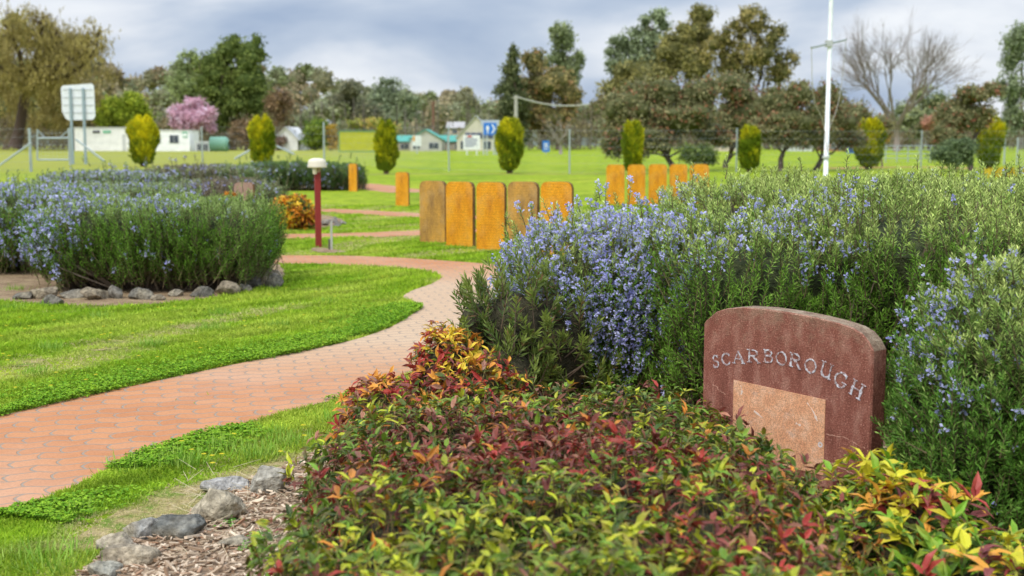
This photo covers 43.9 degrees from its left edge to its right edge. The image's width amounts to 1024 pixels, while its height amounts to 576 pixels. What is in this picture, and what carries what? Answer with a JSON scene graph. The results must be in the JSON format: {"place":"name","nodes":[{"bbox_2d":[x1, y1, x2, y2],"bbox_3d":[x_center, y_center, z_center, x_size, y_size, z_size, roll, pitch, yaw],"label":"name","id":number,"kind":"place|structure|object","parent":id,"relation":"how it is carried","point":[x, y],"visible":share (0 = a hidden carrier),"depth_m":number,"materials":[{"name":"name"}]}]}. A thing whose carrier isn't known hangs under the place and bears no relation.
{"place":"outdoors","nodes":[
{"label":"outdoors","id":0,"kind":"place"},
{"bbox_2d":[0,255,496,507],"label":"path","id":1,"kind":"structure","parent":0,"point":[48,449],"depth_m":7.38,"materials":[{"name":"brick"}]},
{"bbox_2d":[285,230,419,237],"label":"path","id":2,"kind":"structure","parent":0,"point":[391,233],"depth_m":20.49,"materials":[{"name":"brick"}]},
{"bbox_2d":[321,209,419,216],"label":"path","id":3,"kind":"structure","parent":0,"point":[385,213],"depth_m":26.83,"materials":[{"name":"brick"}]},
{"bbox_2d":[360,184,418,192],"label":"path","id":4,"kind":"structure","parent":0,"point":[383,188],"depth_m":40.40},
{"bbox_2d":[0,146,1023,575],"bbox_3d":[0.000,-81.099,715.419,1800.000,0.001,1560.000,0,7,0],"label":"ground","id":5,"kind":"structure","parent":0,"point":[540,166],"depth_m":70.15,"materials":[{"name":"plant"}]},
{"bbox_2d":[0,128,32,171],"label":"wire fence","id":6,"kind":"object","parent":5,"relation":"on","point":[23,148],"visible":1,"depth_m":62.48,"materials":[{"name":"metal"}]},
{"bbox_2d":[0,9,64,149],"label":"tree","id":7,"kind":"object","parent":5,"relation":"on","point":[29,108],"visible":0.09,"depth_m":220.98,"materials":[{"name":"green plant"}]},
{"bbox_2d":[0,0,126,148],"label":"willow tree","id":8,"kind":"object","parent":5,"relation":"on","point":[56,51],"visible":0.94,"depth_m":191.67,"materials":[{"name":"green plant"}]},
{"bbox_2d":[61,83,94,163],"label":"road sign","id":9,"kind":"object","parent":5,"relation":"on","point":[78,101],"visible":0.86,"depth_m":83.14,"materials":[{"name":"metal"}]},
{"bbox_2d":[45,32,111,149],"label":"tree","id":10,"kind":"object","parent":5,"relation":"on","point":[98,91],"visible":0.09,"depth_m":227.75,"materials":[{"name":"green plant"}]},
{"bbox_2d":[73,127,129,150],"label":"portable cabin","id":11,"kind":"object","parent":5,"relation":"on","point":[99,135],"visible":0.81,"depth_m":194.66,"materials":[{"name":"metal"}]},
{"bbox_2d":[22,155,180,184],"bbox_3d":[-8.902,-2.284,28.095,3.335,1.340,2.428,0,7,0],"label":"rosemary bush","id":12,"kind":"object","parent":5,"relation":"on","point":[120,175],"visible":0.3,"depth_m":27.59,"materials":[{"name":"green plant"}]},
{"bbox_2d":[0,163,208,198],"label":"rosemary bush","id":13,"kind":"object","parent":5,"relation":"on","point":[124,187],"visible":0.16,"depth_m":20.21,"materials":[{"name":"green plant"}]},
{"bbox_2d":[92,93,123,126],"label":"tree","id":14,"kind":"object","parent":5,"relation":"on","point":[104,117],"visible":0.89,"depth_m":201.91,"materials":[{"name":"green plant"}]},
{"bbox_2d":[112,90,155,126],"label":"tree","id":15,"kind":"object","parent":5,"relation":"on","point":[132,104],"visible":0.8,"depth_m":201.38,"materials":[{"name":"green plant"}]},
{"bbox_2d":[0,263,283,304],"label":"garden bed","id":16,"kind":"object","parent":5,"relation":"on","point":[28,280],"visible":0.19,"depth_m":12.71,"materials":[{"name":"soil"}]},
{"bbox_2d":[30,287,57,298],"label":"rock","id":17,"kind":"object","parent":16,"relation":"on","point":[41,293],"visible":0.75,"depth_m":12.12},
{"bbox_2d":[0,173,132,274],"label":"rosemary bush","id":18,"kind":"object","parent":16,"relation":"on","point":[15,197],"visible":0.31,"depth_m":14.51,"materials":[{"name":"purple plant"}]},
{"bbox_2d":[80,287,109,299],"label":"rock","id":19,"kind":"object","parent":16,"relation":"on","point":[89,293],"visible":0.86,"depth_m":12.04,"materials":[{"name":"stone"}]},
{"bbox_2d":[128,287,153,299],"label":"rock","id":20,"kind":"object","parent":16,"relation":"on","point":[138,293],"visible":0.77,"depth_m":12.08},
{"bbox_2d":[14,174,292,292],"bbox_3d":[-3.688,-0.611,13.391,2.715,1.170,2.397,0,7,0],"label":"rosemary bush","id":21,"kind":"object","parent":16,"relation":"on","point":[191,241],"visible":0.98,"depth_m":12.60,"materials":[{"name":"green plant"}]},
{"bbox_2d":[215,281,240,294],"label":"rock","id":22,"kind":"object","parent":16,"relation":"on","point":[230,287],"visible":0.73,"depth_m":12.42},
{"bbox_2d":[124,114,160,166],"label":"golden conifer","id":23,"kind":"object","parent":5,"relation":"on","point":[143,135],"visible":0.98,"depth_m":74.95,"materials":[{"name":"yellow plant"}]},
{"bbox_2d":[0,283,340,575],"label":"grass tussocks","id":24,"kind":"object","parent":5,"relation":"on","point":[233,444],"depth_m":6.05,"materials":[{"name":"green plant"}]},
{"bbox_2d":[156,130,199,150],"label":"portable cabin","id":25,"kind":"object","parent":5,"relation":"on","point":[192,136],"visible":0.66,"depth_m":190.77,"materials":[{"name":"metal"}]},
{"bbox_2d":[161,47,209,106],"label":"tree","id":26,"kind":"object","parent":5,"relation":"on","point":[179,89],"visible":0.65,"depth_m":224.01,"materials":[{"name":"green plant"}]},
{"bbox_2d":[36,423,336,575],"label":"dry turf","id":27,"kind":"structure","parent":5,"relation":"on","point":[179,495],"depth_m":5.27,"materials":[{"name":"plant"}]},
{"bbox_2d":[122,517,157,540],"bbox_3d":[-1.406,0.917,4.840,0.106,0.099,0.129,5,8,37],"label":"rock","id":28,"kind":"object","parent":27,"relation":"on","point":[139,528],"visible":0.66,"depth_m":4.79,"materials":[{"name":"stone"}]},
{"bbox_2d":[200,475,249,490],"bbox_3d":[-1.235,0.851,5.491,0.216,0.076,0.140,-3,7,-25],"label":"rock","id":29,"kind":"object","parent":27,"relation":"on","point":[221,483],"visible":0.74,"depth_m":5.45,"materials":[{"name":"stone"}]},
{"bbox_2d":[166,95,219,134],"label":"blossom tree","id":30,"kind":"object","parent":5,"relation":"on","point":[194,113],"visible":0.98,"depth_m":201.75,"materials":[{"name":"pink plant"}]},
{"bbox_2d":[129,154,277,183],"bbox_3d":[-8.327,-2.989,34.479,3.901,1.289,2.501,0,7,0],"label":"rosemary bush","id":31,"kind":"object","parent":5,"relation":"on","point":[247,171],"visible":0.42,"depth_m":33.96,"materials":[{"name":"green plant"}]},
{"bbox_2d":[0,301,423,524],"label":"clover","id":32,"kind":"object","parent":5,"relation":"on","point":[45,507],"visible":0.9,"depth_m":7.58,"materials":[{"name":"green plant"}]},
{"bbox_2d":[144,163,291,202],"bbox_3d":[-5.168,-1.547,22.268,2.625,1.269,2.902,0,7,0],"label":"rosemary bush","id":33,"kind":"object","parent":5,"relation":"on","point":[220,186],"visible":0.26,"depth_m":21.82,"materials":[{"name":"green plant"}]},
{"bbox_2d":[209,137,229,150],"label":"green tank","id":34,"kind":"object","parent":5,"relation":"on","point":[214,145],"visible":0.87,"depth_m":185.88,"materials":[{"name":"paint"}]},
{"bbox_2d":[188,31,277,149],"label":"tree","id":35,"kind":"object","parent":5,"relation":"on","point":[225,87],"visible":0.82,"depth_m":211.19,"materials":[{"name":"green plant"}]},
{"bbox_2d":[246,113,276,161],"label":"golden conifer","id":36,"kind":"object","parent":5,"relation":"on","point":[262,136],"visible":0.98,"depth_m":80.90,"materials":[{"name":"green plant"}]},
{"bbox_2d":[226,84,297,150],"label":"tree","id":37,"kind":"object","parent":5,"relation":"on","point":[278,101],"visible":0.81,"depth_m":202.32,"materials":[{"name":"brown plant"}]},
{"bbox_2d":[248,465,289,493],"bbox_3d":[-1.044,0.846,5.476,0.191,0.154,0.165,0,7,0],"label":"rock","id":38,"kind":"object","parent":5,"relation":"on","point":[265,477],"visible":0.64,"depth_m":5.41,"materials":[{"name":"stone"}]},
{"bbox_2d":[268,193,314,230],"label":"nandina bush","id":39,"kind":"object","parent":5,"relation":"on","point":[300,212],"visible":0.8,"depth_m":21.32,"materials":[{"name":"orange plant"}]},
{"bbox_2d":[275,126,308,150],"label":"house","id":40,"kind":"structure","parent":5,"relation":"on","point":[293,138],"depth_m":203.75,"materials":[{"name":"white"}]},
{"bbox_2d":[299,115,331,150],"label":"tree","id":41,"kind":"object","parent":5,"relation":"on","point":[313,130],"visible":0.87,"depth_m":203.51,"materials":[{"name":"green plant"}]},
{"bbox_2d":[307,158,326,246],"bbox_3d":[-2.760,-1.213,18.080,0.280,1.261,0.280,-2,7,-17],"label":"bollard light","id":42,"kind":"object","parent":5,"relation":"on","point":[316,165],"visible":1,"depth_m":18.03,"materials":[{"name":"paint"}]},
{"bbox_2d":[322,124,338,150],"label":"shrub","id":43,"kind":"object","parent":5,"relation":"on","point":[330,131],"visible":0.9,"depth_m":202.96,"materials":[{"name":"brown plant"}]},
{"bbox_2d":[349,164,357,190],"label":"memorial slab","id":44,"kind":"structure","parent":5,"relation":"on","point":[353,177],"depth_m":38.23,"materials":[{"name":"wood"}]},
{"bbox_2d":[338,131,375,151],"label":"yellow container","id":45,"kind":"object","parent":5,"relation":"on","point":[366,141],"visible":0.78,"depth_m":174.85,"materials":[{"name":"metal"}]},
{"bbox_2d":[325,78,388,127],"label":"tree","id":46,"kind":"object","parent":5,"relation":"on","point":[350,90],"visible":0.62,"depth_m":276.24,"materials":[{"name":"green plant"}]},
{"bbox_2d":[345,117,401,132],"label":"tree","id":47,"kind":"object","parent":5,"relation":"on","point":[374,121],"visible":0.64,"depth_m":232.33,"materials":[{"name":"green plant"}]},
{"bbox_2d":[372,118,399,173],"bbox_3d":[-5.783,-6.571,58.652,1.302,2.600,1.344,0,7,0],"label":"golden conifer","id":48,"kind":"object","parent":5,"relation":"on","point":[386,147],"visible":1,"depth_m":58.30,"materials":[{"name":"green plant"}]},
{"bbox_2d":[364,75,426,124],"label":"tree","id":49,"kind":"object","parent":5,"relation":"on","point":[396,96],"visible":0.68,"depth_m":288.64,"materials":[{"name":"green plant"}]},
{"bbox_2d":[395,172,409,205],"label":"memorial slab","id":50,"kind":"structure","parent":5,"relation":"on","point":[402,180],"depth_m":29.29,"materials":[{"name":"wood"}]},
{"bbox_2d":[397,135,456,149],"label":"pavilion","id":51,"kind":"structure","parent":5,"relation":"on","point":[452,141],"depth_m":206.76,"materials":[{"name":"paint"}]},
{"bbox_2d":[408,129,446,150],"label":"pavilion","id":52,"kind":"structure","parent":5,"relation":"on","point":[431,138],"depth_m":194.73,"materials":[{"name":"paint"}]},
{"bbox_2d":[419,181,446,242],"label":"memorial slab","id":53,"kind":"structure","parent":5,"relation":"on","point":[432,195],"depth_m":18.85,"materials":[{"name":"wood"}]},
{"bbox_2d":[446,181,475,246],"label":"memorial slab","id":54,"kind":"structure","parent":5,"relation":"on","point":[460,216],"depth_m":18.15,"materials":[{"name":"wood"}]},
{"bbox_2d":[463,135,479,153],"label":"sign","id":55,"kind":"object","parent":5,"relation":"on","point":[469,141],"visible":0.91,"depth_m":137.09,"materials":[{"name":"metal"}]},
{"bbox_2d":[455,115,495,150],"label":"house","id":56,"kind":"structure","parent":5,"relation":"on","point":[473,126],"depth_m":194.56,"materials":[{"name":"paint"}]},
{"bbox_2d":[476,182,506,249],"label":"memorial slab","id":57,"kind":"structure","parent":5,"relation":"on","point":[491,202],"depth_m":17.66,"materials":[{"name":"wood"}]},
{"bbox_2d":[493,116,524,172],"bbox_3d":[-0.113,-6.728,59.635,1.560,2.687,1.555,0,7,0],"label":"golden conifer","id":58,"kind":"object","parent":5,"relation":"on","point":[509,147],"visible":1,"depth_m":59.25,"materials":[{"name":"green plant"}]},
{"bbox_2d":[0,58,1023,148],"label":"woodland","id":59,"kind":"object","parent":5,"relation":"on","point":[464,105],"visible":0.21,"depth_m":316.37,"materials":[{"name":"green plant"}]},
{"bbox_2d":[0,93,1023,149],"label":"undergrowth","id":60,"kind":"object","parent":5,"relation":"on","point":[902,136],"visible":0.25,"depth_m":211.83,"materials":[{"name":"green plant"}]},
{"bbox_2d":[491,42,533,147],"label":"pine tree","id":61,"kind":"object","parent":5,"relation":"on","point":[510,86],"visible":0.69,"depth_m":203.75,"materials":[{"name":"green plant"}]},
{"bbox_2d":[507,181,539,249],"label":"memorial slab","id":62,"kind":"structure","parent":5,"relation":"on","point":[524,193],"depth_m":17.25,"materials":[{"name":"wood"}]},
{"bbox_2d":[493,47,586,149],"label":"tree","id":63,"kind":"object","parent":5,"relation":"on","point":[547,86],"visible":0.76,"depth_m":207.82,"materials":[{"name":"green plant"}]},
{"bbox_2d":[68,122,1021,173],"bbox_3d":[-0.980,-8.047,70.560,55.349,2.801,16.926,4,8,31],"label":"wire fence","id":64,"kind":"object","parent":5,"relation":"on","point":[235,158],"visible":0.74,"depth_m":64.45,"materials":[{"name":"metal"}]},
{"bbox_2d":[36,129,69,160],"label":"steel gate","id":65,"kind":"structure","parent":64,"relation":"attached to","point":[48,138],"depth_m":71.53,"materials":[{"name":"metal"}]},
{"bbox_2d":[74,379,1015,575],"bbox_3d":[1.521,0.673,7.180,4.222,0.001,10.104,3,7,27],"label":"mulch bed","id":66,"kind":"object","parent":5,"relation":"on","point":[282,499],"visible":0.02,"depth_m":4.74,"materials":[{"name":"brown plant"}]},
{"bbox_2d":[87,560,123,575],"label":"rock","id":67,"kind":"object","parent":66,"relation":"on","point":[105,568],"visible":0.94,"depth_m":4.38,"materials":[{"name":"stone"}]},
{"bbox_2d":[95,531,132,548],"bbox_3d":[-1.466,0.942,4.691,0.152,0.084,0.121,0,7,0],"label":"rock","id":68,"kind":"object","parent":66,"relation":"on","point":[121,537],"visible":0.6,"depth_m":4.67,"materials":[{"name":"stone"}]},
{"bbox_2d":[100,543,161,565],"bbox_3d":[-1.362,0.964,4.546,0.211,0.106,0.150,0,7,0],"label":"rock","id":69,"kind":"object","parent":66,"relation":"on","point":[126,553],"visible":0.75,"depth_m":4.50,"materials":[{"name":"stone"}]},
{"bbox_2d":[151,514,206,540],"bbox_3d":[-1.277,0.927,4.857,0.207,0.117,0.186,0,7,0],"label":"rock","id":70,"kind":"object","parent":66,"relation":"on","point":[176,525],"visible":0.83,"depth_m":4.80,"materials":[{"name":"stone"}]},
{"bbox_2d":[190,488,245,522],"bbox_3d":[-1.179,0.876,5.069,0.237,0.165,0.183,0,7,0],"label":"rock","id":71,"kind":"object","parent":66,"relation":"on","point":[212,505],"visible":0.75,"depth_m":5.01,"materials":[{"name":"stone"}]},
{"bbox_2d":[217,535,250,547],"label":"rock","id":72,"kind":"object","parent":66,"relation":"on","point":[237,539],"visible":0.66,"depth_m":4.70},
{"bbox_2d":[326,320,546,447],"bbox_3d":[-0.356,0.526,6.438,1.106,0.660,0.934,0,7,0],"label":"nandina bush","id":73,"kind":"object","parent":66,"relation":"on","point":[440,368],"visible":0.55,"depth_m":6.33,"materials":[{"name":"orange plant"}]},
{"bbox_2d":[437,242,623,419],"bbox_3d":[0.120,0.239,6.817,1.059,0.975,0.952,0,7,0],"label":"bush","id":74,"kind":"object","parent":66,"relation":"on","point":[528,334],"visible":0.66,"depth_m":6.75,"materials":[{"name":"green plant"}]},
{"bbox_2d":[241,374,900,575],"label":"nandina bush","id":75,"kind":"object","parent":66,"relation":"on","point":[586,487],"visible":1,"depth_m":3.85,"materials":[{"name":"green plant"}]},
{"bbox_2d":[474,175,752,408],"bbox_3d":[0.658,0.027,7.469,1.800,1.395,1.711,0,7,0],"label":"rosemary bush","id":76,"kind":"object","parent":66,"relation":"on","point":[615,267],"visible":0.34,"depth_m":6.93,"materials":[{"name":"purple plant"}]},
{"bbox_2d":[703,306,885,500],"bbox_3d":[1.185,0.485,5.455,0.100,0.785,0.891,-6,9,-40],"label":"memorial stone","id":77,"kind":"object","parent":66,"relation":"on","point":[811,384],"visible":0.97,"depth_m":5.34,"materials":[{"name":"red stone"}]},
{"bbox_2d":[636,148,1023,425],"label":"rosemary bush","id":78,"kind":"object","parent":66,"relation":"on","point":[818,244],"visible":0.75,"depth_m":6.57,"materials":[{"name":"green plant"}]},
{"bbox_2d":[784,443,1023,575],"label":"nandina bush","id":79,"kind":"object","parent":66,"relation":"on","point":[926,542],"visible":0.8,"depth_m":4.11,"materials":[{"name":"yellow plant"}]},
{"bbox_2d":[860,159,1023,331],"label":"rosemary bush","id":80,"kind":"object","parent":66,"relation":"on","point":[999,239],"visible":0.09,"depth_m":6.31,"materials":[{"name":"green plant"}]},
{"bbox_2d":[869,239,1023,547],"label":"rosemary bush","id":81,"kind":"object","parent":66,"relation":"on","point":[961,416],"visible":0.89,"depth_m":4.63,"materials":[{"name":"green plant"}]},
{"bbox_2d":[533,114,576,153],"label":"bare tree","id":82,"kind":"object","parent":5,"relation":"on","point":[560,140],"visible":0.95,"depth_m":147.10,"materials":[{"name":"grey plant"}]},
{"bbox_2d":[541,181,573,254],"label":"memorial slab","id":83,"kind":"structure","parent":5,"relation":"on","point":[561,193],"depth_m":16.83,"materials":[{"name":"wood"}]},
{"bbox_2d":[543,19,586,149],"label":"tree","id":84,"kind":"object","parent":5,"relation":"on","point":[563,41],"visible":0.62,"depth_m":218.60,"materials":[{"name":"green plant"}]},
{"bbox_2d":[606,165,624,204],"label":"memorial slab","id":85,"kind":"structure","parent":5,"relation":"on","point":[615,176],"depth_m":29.87,"materials":[{"name":"wood"}]},
{"bbox_2d":[620,119,644,170],"bbox_3d":[5.456,-6.405,57.616,1.146,2.508,1.219,0,7,0],"label":"golden conifer","id":86,"kind":"object","parent":5,"relation":"on","point":[632,141],"visible":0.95,"depth_m":57.33,"materials":[{"name":"green plant"}]},
{"bbox_2d":[627,165,644,204],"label":"memorial slab","id":87,"kind":"structure","parent":5,"relation":"on","point":[637,172],"depth_m":29.97,"materials":[{"name":"wood"}]},
{"bbox_2d":[602,6,673,79],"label":"tree","id":88,"kind":"object","parent":5,"relation":"on","point":[625,46],"visible":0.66,"depth_m":225.63,"materials":[{"name":"green plant"}]},
{"bbox_2d":[591,2,718,145],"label":"tree","id":89,"kind":"object","parent":5,"relation":"on","point":[678,53],"visible":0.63,"depth_m":219.03,"materials":[{"name":"green plant"}]},
{"bbox_2d":[648,164,666,203],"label":"memorial slab","id":90,"kind":"structure","parent":5,"relation":"on","point":[657,175],"depth_m":30.06,"materials":[{"name":"wood"}]},
{"bbox_2d":[595,71,734,169],"bbox_3d":[7.888,-8.540,65.093,7.169,5.094,3.668,0,7,0],"label":"bottlebrush tree","id":91,"kind":"object","parent":5,"relation":"on","point":[691,109],"visible":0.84,"depth_m":64.79,"materials":[{"name":"green plant"}]},
{"bbox_2d":[669,164,686,203],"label":"memorial slab","id":92,"kind":"structure","parent":5,"relation":"on","point":[679,171],"depth_m":30.15,"materials":[{"name":"wood"}]},
{"bbox_2d":[671,141,720,165],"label":"round bush","id":93,"kind":"object","parent":5,"relation":"on","point":[708,156],"visible":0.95,"depth_m":63.44,"materials":[{"name":"green plant"}]},
{"bbox_2d":[709,67,771,167],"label":"bottlebrush tree","id":94,"kind":"object","parent":5,"relation":"on","point":[738,108],"visible":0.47,"depth_m":70.79,"materials":[{"name":"green plant"}]},
{"bbox_2d":[696,3,800,92],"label":"tree","id":95,"kind":"object","parent":5,"relation":"on","point":[755,58],"visible":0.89,"depth_m":211.38,"materials":[{"name":"green plant"}]},
{"bbox_2d":[735,123,761,171],"bbox_3d":[11.459,-6.816,61.617,1.285,2.406,1.374,3,7,23],"label":"golden conifer","id":96,"kind":"object","parent":5,"relation":"on","point":[749,147],"visible":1,"depth_m":61.31,"materials":[{"name":"green plant"}]},
{"bbox_2d":[744,78,837,170],"bbox_3d":[13.959,-8.116,63.468,4.716,4.690,2.973,0,7,0],"label":"bottlebrush tree","id":97,"kind":"object","parent":5,"relation":"on","point":[788,116],"visible":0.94,"depth_m":62.91,"materials":[{"name":"green plant"}]},
{"bbox_2d":[810,0,846,176],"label":"flagpole","id":98,"kind":"object","parent":5,"relation":"on","point":[829,42],"visible":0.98,"depth_m":35.56,"materials":[{"name":"metal"}]},
{"bbox_2d":[797,77,869,169],"bbox_3d":[16.540,-8.377,65.240,3.923,4.858,2.383,0,7,0],"label":"bottlebrush tree","id":99,"kind":"object","parent":5,"relation":"on","point":[847,123],"visible":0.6,"depth_m":64.77,"materials":[{"name":"green plant"}]},
{"bbox_2d":[831,98,896,149],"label":"bottlebrush tree","id":100,"kind":"object","parent":5,"relation":"on","point":[862,110],"visible":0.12,"depth_m":72.84,"materials":[{"name":"green plant"}]},
{"bbox_2d":[852,117,887,169],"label":"golden conifer","id":101,"kind":"object","parent":5,"relation":"on","point":[874,126],"visible":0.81,"depth_m":67.11,"materials":[{"name":"green plant"}]},
{"bbox_2d":[831,7,984,151],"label":"bare tree","id":102,"kind":"object","parent":5,"relation":"on","point":[917,89],"visible":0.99,"depth_m":182.28,"materials":[{"name":"grey plant"}]},
{"bbox_2d":[888,83,973,148],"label":"tree","id":103,"kind":"object","parent":5,"relation":"on","point":[914,115],"visible":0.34,"depth_m":212.19,"materials":[{"name":"green plant"}]},
{"bbox_2d":[924,134,981,171],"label":"round bush","id":104,"kind":"object","parent":5,"relation":"on","point":[963,150],"visible":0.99,"depth_m":61.20,"materials":[{"name":"green plant"}]},
{"bbox_2d":[928,81,1006,170],"bbox_3d":[22.674,-8.101,63.820,3.909,4.576,3.010,0,7,0],"label":"bottlebrush tree","id":105,"kind":"object","parent":5,"relation":"on","point":[952,114],"visible":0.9,"depth_m":63.13,"materials":[{"name":"green plant"}]},
{"bbox_2d":[975,115,1007,168],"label":"golden conifer","id":106,"kind":"object","parent":5,"relation":"on","point":[989,142],"visible":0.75,"depth_m":69.02,"materials":[{"name":"green plant"}]},
{"bbox_2d":[992,19,1023,136],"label":"tree","id":107,"kind":"object","parent":5,"relation":"on","point":[1013,45],"visible":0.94,"depth_m":201.74,"materials":[{"name":"green plant"}]},
{"label":"garden bed","id":108,"kind":"structure","parent":5,"relation":"on","visible":0},
{"bbox_2d":[235,153,369,190],"bbox_3d":[-6.644,-3.563,39.471,4.440,1.294,2.892,0,7,0],"label":"rosemary bush","id":109,"kind":"object","parent":108,"relation":"on","point":[300,174],"visible":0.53,"depth_m":38.70,"materials":[{"name":"green plant"}]},
{"bbox_2d":[0,0,1023,123],"label":"sky","id":110,"kind":"structure","parent":0,"point":[437,46],"materials":[{"name":"grey"}]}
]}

